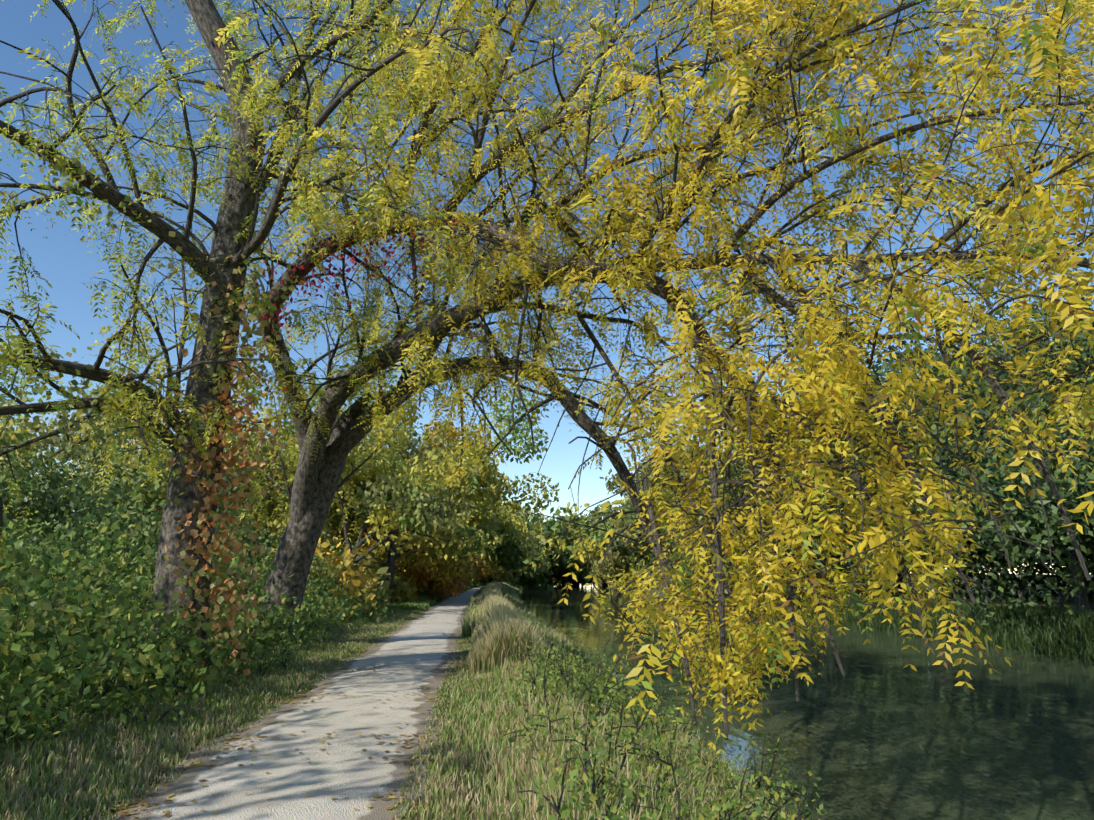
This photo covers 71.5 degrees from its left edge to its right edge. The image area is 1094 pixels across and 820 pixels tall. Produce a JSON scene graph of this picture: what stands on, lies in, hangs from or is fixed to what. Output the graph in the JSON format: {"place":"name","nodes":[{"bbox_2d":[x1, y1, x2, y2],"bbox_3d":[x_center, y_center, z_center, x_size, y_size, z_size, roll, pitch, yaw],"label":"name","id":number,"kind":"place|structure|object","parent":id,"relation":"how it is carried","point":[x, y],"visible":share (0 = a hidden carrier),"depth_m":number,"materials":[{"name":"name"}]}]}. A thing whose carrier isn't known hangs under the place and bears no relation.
{"place":"outdoors","nodes":[
{"label":"outdoors","id":0,"kind":"place"},
{"bbox_2d":[107,585,483,819],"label":"path","id":1,"kind":"structure","parent":0,"point":[343,769],"depth_m":7.54,"materials":[{"name":"grey concrete"}]},
{"bbox_2d":[0,575,1093,819],"bbox_3d":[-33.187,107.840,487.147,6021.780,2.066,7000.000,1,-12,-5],"label":"ground","id":2,"kind":"structure","parent":0,"point":[994,601],"depth_m":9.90,"materials":[{"name":"green plant"}]},
{"bbox_2d":[48,596,488,819],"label":"fallen leaves","id":3,"kind":"object","parent":2,"relation":"on","point":[169,800],"visible":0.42,"depth_m":7.33,"materials":[{"name":"brown plant"}]},
{"bbox_2d":[0,483,834,819],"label":"shrubs","id":4,"kind":"object","parent":2,"relation":"on","point":[78,615],"depth_m":9.49,"materials":[{"name":"green plant"}]},
{"bbox_2d":[0,0,1093,762],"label":"walnut tree","id":5,"kind":"object","parent":2,"relation":"on","point":[1044,52],"depth_m":9.66,"materials":[{"name":"yellow plant"}]},
{"bbox_2d":[14,15,492,680],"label":"vine leaves","id":6,"kind":"object","parent":5,"relation":"attached to","point":[226,465],"visible":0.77,"depth_m":12.94,"materials":[{"name":"green plant"}]},
{"bbox_2d":[0,220,1093,629],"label":"trees","id":7,"kind":"object","parent":2,"relation":"on","point":[526,554],"depth_m":32.84,"materials":[{"name":"green plant"}]},
{"bbox_2d":[983,589,988,603],"bbox_3d":[22.571,9.738,39.035,0.170,1.054,0.162,1,-12,-5],"label":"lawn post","id":8,"kind":"object","parent":2,"relation":"on","point":[986,599],"visible":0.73,"depth_m":38.98,"materials":[{"name":"grey wood"}]},
{"bbox_2d":[1018,589,1022,604],"bbox_3d":[22.792,9.166,36.508,0.170,1.054,0.162,1,-12,-5],"label":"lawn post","id":9,"kind":"object","parent":2,"relation":"on","point":[1020,594],"visible":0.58,"depth_m":36.52,"materials":[{"name":"grey wood"}]},
{"bbox_2d":[1058,591,1063,607],"bbox_3d":[23.013,8.639,33.972,0.170,1.054,0.162,1,-12,-5],"label":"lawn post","id":10,"kind":"object","parent":2,"relation":"on","point":[1060,594],"visible":0.69,"depth_m":33.95,"materials":[{"name":"grey wood"}]},
{"bbox_2d":[0,0,1093,574],"label":"sky","id":11,"kind":"structure","parent":0,"point":[63,260],"materials":[{"name":"blue"}]},
{"bbox_2d":[519,583,1093,819],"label":"water","id":12,"kind":"structure","parent":0,"point":[878,732],"depth_m":13.65,"materials":[{"name":"green liquid"}]}
]}

